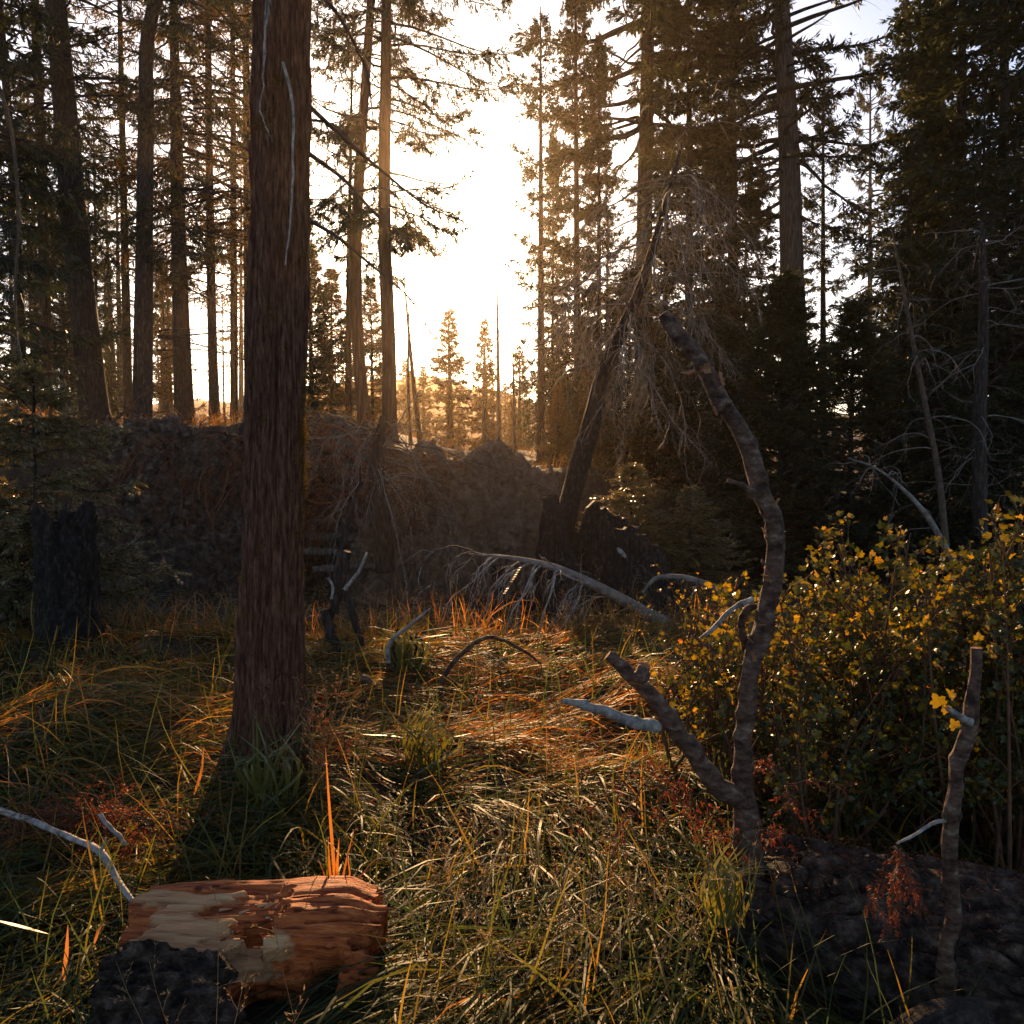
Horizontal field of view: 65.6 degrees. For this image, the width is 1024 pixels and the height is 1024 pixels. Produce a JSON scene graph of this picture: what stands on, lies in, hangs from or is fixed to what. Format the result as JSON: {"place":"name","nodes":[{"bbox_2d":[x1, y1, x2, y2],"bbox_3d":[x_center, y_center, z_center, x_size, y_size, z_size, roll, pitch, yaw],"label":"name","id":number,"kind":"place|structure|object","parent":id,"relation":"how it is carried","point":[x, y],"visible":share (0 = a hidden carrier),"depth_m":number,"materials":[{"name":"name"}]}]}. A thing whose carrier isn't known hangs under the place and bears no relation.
{"place":"outdoors","nodes":[
{"label":"outdoors","id":0,"kind":"place"},
{"bbox_2d":[6,376,889,450],"bbox_3d":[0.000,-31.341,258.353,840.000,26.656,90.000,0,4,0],"label":"hills","id":1,"kind":"structure","parent":0,"point":[197,404],"depth_m":235.98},
{"bbox_2d":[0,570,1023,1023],"bbox_3d":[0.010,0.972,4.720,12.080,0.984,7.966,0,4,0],"label":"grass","id":2,"kind":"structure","parent":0,"point":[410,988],"depth_m":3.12,"materials":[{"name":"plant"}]},
{"bbox_2d":[0,807,133,901],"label":"pale stick","id":3,"kind":"object","parent":2,"relation":"on","point":[104,857],"visible":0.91,"depth_m":2.74,"materials":[{"name":"grey wood"}]},
{"bbox_2d":[318,747,404,878],"bbox_3d":[-0.478,1.016,2.502,0.285,0.516,0.092,1,4,9],"label":"orange tuft","id":4,"kind":"object","parent":2,"relation":"on","point":[335,867],"visible":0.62,"depth_m":2.54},
{"bbox_2d":[610,827,781,927],"bbox_3d":[0.508,1.005,2.156,0.476,0.328,0.196,0,4,0],"label":"green tuft","id":5,"kind":"object","parent":2,"relation":"on","point":[713,900],"visible":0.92,"depth_m":2.13,"materials":[{"name":"plant"}]},
{"bbox_2d":[0,414,1023,1023],"bbox_3d":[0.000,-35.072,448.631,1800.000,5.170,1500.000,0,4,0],"label":"ground","id":6,"kind":"structure","parent":0,"point":[594,484],"depth_m":4.73,"materials":[{"name":"soil"}]},
{"bbox_2d":[0,446,33,629],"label":"fir sapling","id":7,"kind":"object","parent":6,"relation":"on","point":[23,584],"visible":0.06,"depth_m":6.96,"materials":[{"name":"green plant"}]},
{"bbox_2d":[0,85,49,431],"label":"slender tree","id":8,"kind":"object","parent":6,"relation":"on","point":[16,182],"visible":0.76,"depth_m":7.30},
{"bbox_2d":[0,0,131,439],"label":"edge fir","id":9,"kind":"object","parent":6,"relation":"on","point":[27,68],"visible":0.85,"depth_m":14.08,"materials":[{"name":"green plant"}]},
{"bbox_2d":[9,213,122,422],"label":"fir","id":10,"kind":"object","parent":6,"relation":"on","point":[63,349],"visible":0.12,"depth_m":25.30,"materials":[{"name":"green plant"}]},
{"bbox_2d":[30,500,104,648],"bbox_3d":[-3.280,0.508,5.861,0.523,1.170,0.516,0,4,0],"label":"broken stump","id":11,"kind":"object","parent":6,"relation":"on","point":[65,560],"visible":0.87,"depth_m":5.69,"materials":[{"name":"brown wood"}]},
{"bbox_2d":[0,0,136,419],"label":"edge fir","id":12,"kind":"object","parent":6,"relation":"on","point":[20,303],"visible":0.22,"depth_m":17.26,"materials":[{"name":"green plant"}]},
{"bbox_2d":[0,0,167,415],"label":"tall fir","id":13,"kind":"object","parent":6,"relation":"on","point":[46,304],"visible":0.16,"depth_m":19.61,"materials":[{"name":"green plant"}]},
{"bbox_2d":[0,0,184,423],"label":"leaning fir","id":14,"kind":"object","parent":6,"relation":"on","point":[67,127],"visible":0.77,"depth_m":15.44,"materials":[{"name":"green plant"}]},
{"bbox_2d":[0,358,192,636],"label":"fir sapling","id":15,"kind":"object","parent":6,"relation":"on","point":[12,531],"visible":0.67,"depth_m":6.57,"materials":[{"name":"green plant"}]},
{"bbox_2d":[82,82,119,399],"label":"tree","id":16,"kind":"object","parent":6,"relation":"on","point":[104,293],"visible":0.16,"depth_m":29.34,"materials":[{"name":"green plant"}]},
{"bbox_2d":[99,251,122,416],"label":"forest fir","id":17,"kind":"object","parent":6,"relation":"on","point":[113,351],"visible":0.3,"depth_m":37.62,"materials":[{"name":"green plant"}]},
{"bbox_2d":[98,149,135,413],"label":"forest fir","id":18,"kind":"object","parent":6,"relation":"on","point":[119,354],"visible":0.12,"depth_m":40.57,"materials":[{"name":"green plant"}]},
{"bbox_2d":[0,766,243,878],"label":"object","id":19,"kind":"object","parent":6,"relation":"on","point":[50,817],"visible":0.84,"depth_m":3.01,"materials":[{"name":"dry leaves"},{"name":"twigs"}]},
{"bbox_2d":[46,0,204,422],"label":"slim fir","id":20,"kind":"object","parent":6,"relation":"on","point":[124,311],"visible":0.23,"depth_m":23.48,"materials":[{"name":"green plant"}]},
{"bbox_2d":[45,0,251,423],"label":"twin fir","id":21,"kind":"object","parent":6,"relation":"on","point":[179,356],"visible":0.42,"depth_m":18.32,"materials":[{"name":"green plant"}]},
{"bbox_2d":[6,355,323,594],"bbox_3d":[-4.751,-0.512,11.298,4.495,4.257,2.954,0,4,0],"label":"root plate","id":22,"kind":"object","parent":6,"relation":"on","point":[186,505],"visible":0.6,"depth_m":10.83,"materials":[{"name":"soil"}]},
{"bbox_2d":[93,0,247,423],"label":"twin fir","id":23,"kind":"object","parent":6,"relation":"on","point":[190,396],"visible":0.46,"depth_m":18.89,"materials":[{"name":"green plant"}]},
{"bbox_2d":[153,263,207,421],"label":"fir","id":24,"kind":"object","parent":6,"relation":"on","point":[167,362],"visible":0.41,"depth_m":28.32,"materials":[{"name":"green plant"}]},
{"bbox_2d":[83,1,335,424],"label":"slim fir","id":25,"kind":"object","parent":6,"relation":"on","point":[212,384],"visible":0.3,"depth_m":20.36,"materials":[{"name":"green plant"}]},
{"bbox_2d":[103,0,341,417],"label":"forked cedar","id":26,"kind":"object","parent":6,"relation":"on","point":[149,125],"visible":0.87,"depth_m":14.46,"materials":[{"name":"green plant"}]},
{"bbox_2d":[202,152,243,415],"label":"forest fir","id":27,"kind":"object","parent":6,"relation":"on","point":[241,373],"visible":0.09,"depth_m":47.00,"materials":[{"name":"green plant"}]},
{"bbox_2d":[117,2,331,422],"bbox_3d":[-8.491,-12.870,24.260,6.402,21.004,6.172,0,4,0],"label":"rusty fir","id":28,"kind":"object","parent":6,"relation":"on","point":[234,301],"visible":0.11,"depth_m":24.51,"materials":[{"name":"brown plant"}]},
{"bbox_2d":[88,876,396,1023],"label":"split log","id":29,"kind":"object","parent":6,"relation":"on","point":[180,926],"visible":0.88,"depth_m":2.16,"materials":[{"name":"brown wood"}]},
{"bbox_2d":[135,0,349,387],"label":"rusty fir","id":30,"kind":"object","parent":6,"relation":"on","point":[244,219],"visible":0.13,"depth_m":22.21,"materials":[{"name":"green plant"}]},
{"bbox_2d":[206,711,352,816],"bbox_3d":[-1.016,1.105,3.432,0.668,0.508,0.245,0,4,0],"label":"green tuft","id":31,"kind":"object","parent":6,"relation":"on","point":[253,783],"visible":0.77,"depth_m":3.40,"materials":[{"name":"plant"}]},
{"bbox_2d":[199,399,431,589],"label":"earth bank","id":32,"kind":"structure","parent":6,"relation":"on","point":[315,506],"depth_m":11.89,"materials":[{"name":"soil"}]},
{"bbox_2d":[275,662,367,782],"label":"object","id":33,"kind":"object","parent":6,"relation":"on","point":[323,724],"visible":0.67,"depth_m":3.70,"materials":[{"name":"red plant"}]},
{"bbox_2d":[305,237,356,418],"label":"fir","id":34,"kind":"object","parent":6,"relation":"on","point":[326,358],"visible":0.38,"depth_m":21.47,"materials":[{"name":"green plant"}]},
{"bbox_2d":[306,267,370,421],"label":"fir","id":35,"kind":"object","parent":6,"relation":"on","point":[335,333],"visible":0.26,"depth_m":23.46,"materials":[{"name":"green plant"}]},
{"bbox_2d":[320,466,367,657],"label":"dead branch","id":36,"kind":"object","parent":6,"relation":"on","point":[338,591],"visible":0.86,"depth_m":5.58,"materials":[{"name":"wood"}]},
{"bbox_2d":[219,0,476,780],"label":"cedar tree","id":37,"kind":"object","parent":6,"relation":"on","point":[270,628],"visible":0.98,"depth_m":3.67,"materials":[{"name":"brown plant"}]},
{"bbox_2d":[320,5,377,424],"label":"sunlit fir","id":38,"kind":"object","parent":6,"relation":"on","point":[347,344],"visible":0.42,"depth_m":21.53,"materials":[{"name":"green plant"}]},
{"bbox_2d":[335,277,410,431],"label":"fir","id":39,"kind":"object","parent":6,"relation":"on","point":[374,347],"visible":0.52,"depth_m":24.51,"materials":[{"name":"green plant"}]},
{"bbox_2d":[239,362,507,606],"bbox_3d":[-1.548,-0.366,10.720,3.661,3.164,3.303,2,5,29],"label":"dead brush","id":40,"kind":"object","parent":6,"relation":"on","point":[382,532],"visible":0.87,"depth_m":10.50,"materials":[{"name":"wood"}]},
{"bbox_2d":[244,0,536,443],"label":"sunlit fir","id":41,"kind":"object","parent":6,"relation":"on","point":[388,329],"visible":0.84,"depth_m":16.55,"materials":[{"name":"green plant"}]},
{"bbox_2d":[309,0,475,432],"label":"sunlit fir","id":42,"kind":"object","parent":6,"relation":"on","point":[358,349],"visible":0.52,"depth_m":17.43,"materials":[{"name":"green plant"}]},
{"bbox_2d":[367,620,459,678],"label":"green tuft","id":43,"kind":"object","parent":6,"relation":"on","point":[404,650],"visible":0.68,"depth_m":5.17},
{"bbox_2d":[359,696,484,773],"bbox_3d":[-0.428,1.088,3.826,0.672,0.428,0.249,0,4,0],"label":"green tuft","id":44,"kind":"object","parent":6,"relation":"on","point":[420,744],"visible":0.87,"depth_m":3.80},
{"bbox_2d":[407,365,436,439],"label":"conifer tree","id":45,"kind":"object","parent":6,"relation":"on","point":[421,398],"visible":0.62,"depth_m":47.48,"materials":[{"name":"green plant"}]},
{"bbox_2d":[402,264,458,442],"bbox_3d":[-2.526,-4.844,25.579,1.976,6.214,2.978,0,4,0],"label":"snag","id":46,"kind":"object","parent":6,"relation":"on","point":[416,406],"visible":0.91,"depth_m":25.66,"materials":[{"name":"brown plant"}]},
{"bbox_2d":[337,438,561,604],"bbox_3d":[-0.722,0.289,11.701,3.809,2.770,2.517,0,4,0],"label":"root mound","id":47,"kind":"object","parent":6,"relation":"on","point":[512,524],"visible":0.64,"depth_m":11.28,"materials":[{"name":"soil"}]},
{"bbox_2d":[358,458,482,573],"bbox_3d":[-1.151,0.007,11.067,1.641,1.499,1.639,3,5,34],"label":"dead brush","id":48,"kind":"object","parent":47,"relation":"on","point":[422,485],"visible":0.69,"depth_m":10.96,"materials":[{"name":"brown plant"}]},
{"bbox_2d":[420,307,481,447],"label":"conifer tree","id":49,"kind":"object","parent":6,"relation":"on","point":[454,365],"visible":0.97,"depth_m":39.32,"materials":[{"name":"green plant"}]},
{"bbox_2d":[465,317,507,450],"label":"conifer tree","id":50,"kind":"object","parent":6,"relation":"on","point":[490,365],"visible":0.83,"depth_m":40.51,"materials":[{"name":"green plant"}]},
{"bbox_2d":[437,635,540,703],"bbox_3d":[-0.109,0.948,4.878,0.713,0.426,0.147,-2,5,-25],"label":"arched stick","id":51,"kind":"object","parent":6,"relation":"on","point":[467,649],"visible":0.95,"depth_m":4.78,"materials":[{"name":"wood"}]},
{"bbox_2d":[4,567,986,647],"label":"forest litter","id":52,"kind":"object","parent":6,"relation":"on","point":[169,606],"visible":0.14,"depth_m":9.20,"materials":[{"name":"plant"}]},
{"bbox_2d":[485,267,509,439],"bbox_3d":[-0.700,-6.257,32.553,0.959,7.745,1.161,3,5,34],"label":"snag","id":53,"kind":"object","parent":6,"relation":"on","point":[498,415],"visible":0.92,"depth_m":32.61,"materials":[{"name":"brown plant"}]},
{"bbox_2d":[99,570,909,1023],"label":"seed grass","id":54,"kind":"structure","parent":6,"relation":"on","point":[555,880],"depth_m":2.19,"materials":[{"name":"plant"}]},
{"bbox_2d":[1,401,1023,554],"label":"undergrowth","id":55,"kind":"object","parent":6,"relation":"on","point":[233,422],"visible":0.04,"depth_m":16.01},
{"bbox_2d":[501,344,536,450],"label":"conifer tree","id":56,"kind":"object","parent":6,"relation":"on","point":[510,414],"visible":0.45,"depth_m":43.45,"materials":[{"name":"green plant"}]},
{"bbox_2d":[405,545,679,638],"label":"fallen sapling","id":57,"kind":"object","parent":6,"relation":"on","point":[589,582],"visible":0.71,"depth_m":6.82,"materials":[{"name":"grey wood"}]},
{"bbox_2d":[524,129,570,460],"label":"thin fir","id":58,"kind":"object","parent":6,"relation":"on","point":[548,252],"visible":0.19,"depth_m":24.41,"materials":[{"name":"green plant"}]},
{"bbox_2d":[502,6,595,465],"bbox_3d":[1.013,-7.250,21.606,2.652,12.301,2.903,0,4,0],"label":"pointed fir","id":59,"kind":"object","parent":6,"relation":"on","point":[541,259],"visible":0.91,"depth_m":21.35,"materials":[{"name":"green plant"}]},
{"bbox_2d":[533,383,576,464],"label":"golden conifer","id":60,"kind":"object","parent":6,"relation":"on","point":[557,435],"visible":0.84,"depth_m":17.81,"materials":[{"name":"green plant"}]},
{"bbox_2d":[525,0,616,460],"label":"pointed fir","id":61,"kind":"object","parent":6,"relation":"on","point":[576,12],"visible":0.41,"depth_m":22.57,"materials":[{"name":"green plant"}]},
{"bbox_2d":[555,351,619,468],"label":"golden conifer","id":62,"kind":"object","parent":6,"relation":"on","point":[600,444],"visible":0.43,"depth_m":16.75,"materials":[{"name":"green plant"}]},
{"bbox_2d":[555,29,633,465],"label":"thin fir","id":63,"kind":"object","parent":6,"relation":"on","point":[602,157],"visible":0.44,"depth_m":21.72,"materials":[{"name":"green plant"}]},
{"bbox_2d":[533,494,690,625],"bbox_3d":[1.028,0.556,8.372,2.102,1.466,1.262,0,4,0],"label":"charred stump","id":64,"kind":"object","parent":6,"relation":"on","point":[604,543],"visible":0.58,"depth_m":7.98,"materials":[{"name":"brown wood"}]},
{"bbox_2d":[540,263,695,486],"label":"conifer","id":65,"kind":"object","parent":6,"relation":"on","point":[652,309],"visible":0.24,"depth_m":19.43,"materials":[{"name":"green plant"}]},
{"bbox_2d":[467,80,777,531],"bbox_3d":[1.214,-1.765,8.717,3.463,4.639,3.554,0,4,0],"label":"leaning dead tree","id":66,"kind":"object","parent":6,"relation":"on","point":[579,466],"visible":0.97,"depth_m":8.81,"materials":[{"name":"brown wood"}]},
{"bbox_2d":[575,462,712,604],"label":"grey green conifer","id":67,"kind":"object","parent":6,"relation":"on","point":[644,494],"visible":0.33,"depth_m":10.50,"materials":[{"name":"green plant"}]},
{"bbox_2d":[592,320,699,489],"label":"conifer","id":68,"kind":"object","parent":6,"relation":"on","point":[633,439],"visible":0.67,"depth_m":16.61,"materials":[{"name":"green plant"}]},
{"bbox_2d":[568,755,730,881],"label":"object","id":69,"kind":"object","parent":6,"relation":"on","point":[698,822],"visible":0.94,"depth_m":2.41,"materials":[{"name":"dry leaf"},{"name":"twig"}]},
{"bbox_2d":[497,0,819,461],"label":"great fir","id":70,"kind":"object","parent":6,"relation":"on","point":[643,27],"visible":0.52,"depth_m":23.19,"materials":[{"name":"green plant"}]},
{"bbox_2d":[614,4,705,418],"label":"forest fir","id":71,"kind":"object","parent":6,"relation":"on","point":[631,200],"visible":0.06,"depth_m":29.56,"materials":[{"name":"green plant"}]},
{"bbox_2d":[601,0,776,485],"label":"dense fir","id":72,"kind":"object","parent":6,"relation":"on","point":[668,55],"visible":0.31,"depth_m":22.80,"materials":[{"name":"green plant"}]},
{"bbox_2d":[639,566,741,612],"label":"arched branch","id":73,"kind":"object","parent":6,"relation":"on","point":[688,578],"visible":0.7,"depth_m":7.25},
{"bbox_2d":[648,484,762,607],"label":"grey green conifer","id":74,"kind":"object","parent":6,"relation":"on","point":[706,557],"visible":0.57,"depth_m":10.09,"materials":[{"name":"green plant"}]},
{"bbox_2d":[646,308,777,516],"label":"conifer","id":75,"kind":"object","parent":6,"relation":"on","point":[717,318],"visible":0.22,"depth_m":16.18,"materials":[{"name":"green plant"}]},
{"bbox_2d":[638,559,793,765],"bbox_3d":[1.062,0.737,3.993,0.864,1.094,1.172,0,4,0],"label":"thin shrub","id":76,"kind":"object","parent":6,"relation":"on","point":[687,614],"visible":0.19,"depth_m":3.94,"materials":[{"name":"green plant"}]},
{"bbox_2d":[652,320,797,557],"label":"young conifer","id":77,"kind":"object","parent":6,"relation":"on","point":[731,337],"visible":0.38,"depth_m":13.66,"materials":[{"name":"green plant"}]},
{"bbox_2d":[651,582,829,826],"bbox_3d":[1.011,0.784,3.425,0.783,1.040,1.168,0,4,0],"label":"shrub","id":78,"kind":"object","parent":6,"relation":"on","point":[717,691],"visible":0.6,"depth_m":3.29,"materials":[{"name":"green plant"}]},
{"bbox_2d":[656,0,836,472],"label":"dense fir","id":79,"kind":"object","parent":6,"relation":"on","point":[760,183],"visible":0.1,"depth_m":25.40,"materials":[{"name":"green plant"}]},
{"bbox_2d":[669,264,905,589],"bbox_3d":[4.216,-1.139,12.423,3.524,5.278,3.682,0,4,0],"label":"young conifer","id":80,"kind":"object","parent":6,"relation":"on","point":[781,331],"visible":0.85,"depth_m":12.04,"materials":[{"name":"green plant"}]},
{"bbox_2d":[649,0,934,488],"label":"great pine","id":81,"kind":"object","parent":6,"relation":"on","point":[790,159],"visible":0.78,"depth_m":21.96,"materials":[{"name":"green plant"}]},
{"bbox_2d":[776,64,870,481],"bbox_3d":[9.990,-7.499,25.441,3.306,13.506,3.146,0,4,0],"label":"fir","id":82,"kind":"object","parent":6,"relation":"on","point":[822,289],"visible":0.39,"depth_m":25.27,"materials":[{"name":"green plant"}]},
{"bbox_2d":[745,294,952,572],"bbox_3d":[5.779,-1.286,13.473,3.388,4.759,3.350,0,4,0],"label":"young conifer","id":83,"kind":"object","parent":6,"relation":"on","point":[868,379],"visible":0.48,"depth_m":13.11,"materials":[{"name":"green plant"}]},
{"bbox_2d":[704,510,1014,868],"bbox_3d":[1.502,0.702,3.234,1.590,1.459,1.339,0,4,0],"label":"yellow shrub","id":84,"kind":"object","parent":6,"relation":"on","point":[863,728],"visible":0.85,"depth_m":2.90,"materials":[{"name":"green plant"}]},
{"bbox_2d":[839,50,892,450],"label":"distant pine","id":85,"kind":"object","parent":6,"relation":"on","point":[867,107],"visible":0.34,"depth_m":44.55,"materials":[{"name":"green plant"}]},
{"bbox_2d":[721,819,1023,1023],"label":"fallen log","id":86,"kind":"object","parent":6,"relation":"on","point":[992,902],"visible":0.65,"depth_m":2.17,"materials":[{"name":"brown wood"}]},
{"bbox_2d":[561,310,785,878],"bbox_3d":[0.456,0.260,2.282,0.680,1.667,0.140,-1,5,-11],"label":"upright limb","id":87,"kind":"object","parent":86,"relation":"on","point":[736,792],"visible":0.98,"depth_m":2.31,"materials":[{"name":"brown wood"}]},
{"bbox_2d":[692,753,858,895],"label":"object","id":88,"kind":"object","parent":86,"relation":"on","point":[766,829],"visible":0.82,"depth_m":2.34,"materials":[{"name":"red plant"}]},
{"bbox_2d":[896,647,981,997],"bbox_3d":[1.046,0.785,1.955,0.229,0.903,0.060,-2,5,-26],"label":"cut limb","id":89,"kind":"object","parent":86,"relation":"on","point":[958,758],"visible":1,"depth_m":1.97,"materials":[{"name":"brown wood"}]},
{"bbox_2d":[863,843,935,942],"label":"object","id":90,"kind":"object","parent":89,"relation":"hanging from","point":[894,879],"visible":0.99,"depth_m":1.96,"materials":[{"name":"red leaf"}]},
{"bbox_2d":[819,454,954,561],"bbox_3d":[3.995,-0.044,8.618,1.154,1.163,1.187,-3,5,-34],"label":"drooping branch","id":91,"kind":"object","parent":6,"relation":"on","point":[926,515],"visible":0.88,"depth_m":8.41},
{"bbox_2d":[848,98,962,495],"bbox_3d":[9.824,-5.066,19.596,2.603,9.803,2.938,-2,5,-29],"label":"fir","id":92,"kind":"object","parent":6,"relation":"on","point":[904,150],"visible":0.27,"depth_m":19.41,"materials":[{"name":"green plant"}]},
{"bbox_2d":[824,228,992,545],"bbox_3d":[4.589,-1.469,9.550,1.845,3.779,1.410,-2,5,-24],"label":"arched sapling","id":93,"kind":"object","parent":6,"relation":"on","point":[939,484],"visible":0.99,"depth_m":9.52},
{"bbox_2d":[853,0,966,481],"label":"fir","id":94,"kind":"object","parent":6,"relation":"on","point":[904,5],"visible":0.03,"depth_m":23.26,"materials":[{"name":"green plant"}]},
{"bbox_2d":[832,0,1023,508],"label":"fir","id":95,"kind":"object","parent":6,"relation":"on","point":[950,64],"visible":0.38,"depth_m":17.48,"materials":[{"name":"green plant"}]},
{"bbox_2d":[843,1,1023,500],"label":"fir","id":96,"kind":"object","parent":6,"relation":"on","point":[958,106],"visible":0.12,"depth_m":20.27,"materials":[{"name":"green plant"}]},
{"bbox_2d":[848,362,1022,591],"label":"young conifer","id":97,"kind":"object","parent":6,"relation":"on","point":[935,401],"visible":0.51,"depth_m":11.82,"materials":[{"name":"green plant"}]},
{"bbox_2d":[889,996,994,1023],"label":"rock","id":98,"kind":"object","parent":6,"relation":"on","point":[959,1010],"visible":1,"depth_m":1.79,"materials":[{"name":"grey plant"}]},
{"bbox_2d":[866,222,1023,535],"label":"bare snag","id":99,"kind":"object","parent":6,"relation":"on","point":[979,484],"visible":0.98,"depth_m":10.08,"materials":[{"name":"grey wood"}]},
{"bbox_2d":[871,0,1023,480],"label":"fir","id":100,"kind":"object","parent":6,"relation":"on","point":[990,226],"visible":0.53,"depth_m":15.10,"materials":[{"name":"green plant"}]},
{"bbox_2d":[923,88,1023,506],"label":"fir","id":101,"kind":"object","parent":6,"relation":"on","point":[985,143],"visible":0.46,"depth_m":15.05,"materials":[{"name":"green plant"}]},
{"bbox_2d":[923,359,1023,595],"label":"young conifer","id":102,"kind":"object","parent":6,"relation":"on","point":[1015,428],"visible":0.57,"depth_m":10.89,"materials":[{"name":"green plant"}]},
{"bbox_2d":[926,482,1023,873],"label":"yellow shrub","id":103,"kind":"object","parent":6,"relation":"on","point":[1002,645],"visible":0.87,"depth_m":2.82,"materials":[{"name":"green plant"}]},
{"bbox_2d":[0,0,1023,413],"label":"sky","id":104,"kind":"structure","parent":0,"point":[487,202],"materials":[{"name":"white"}]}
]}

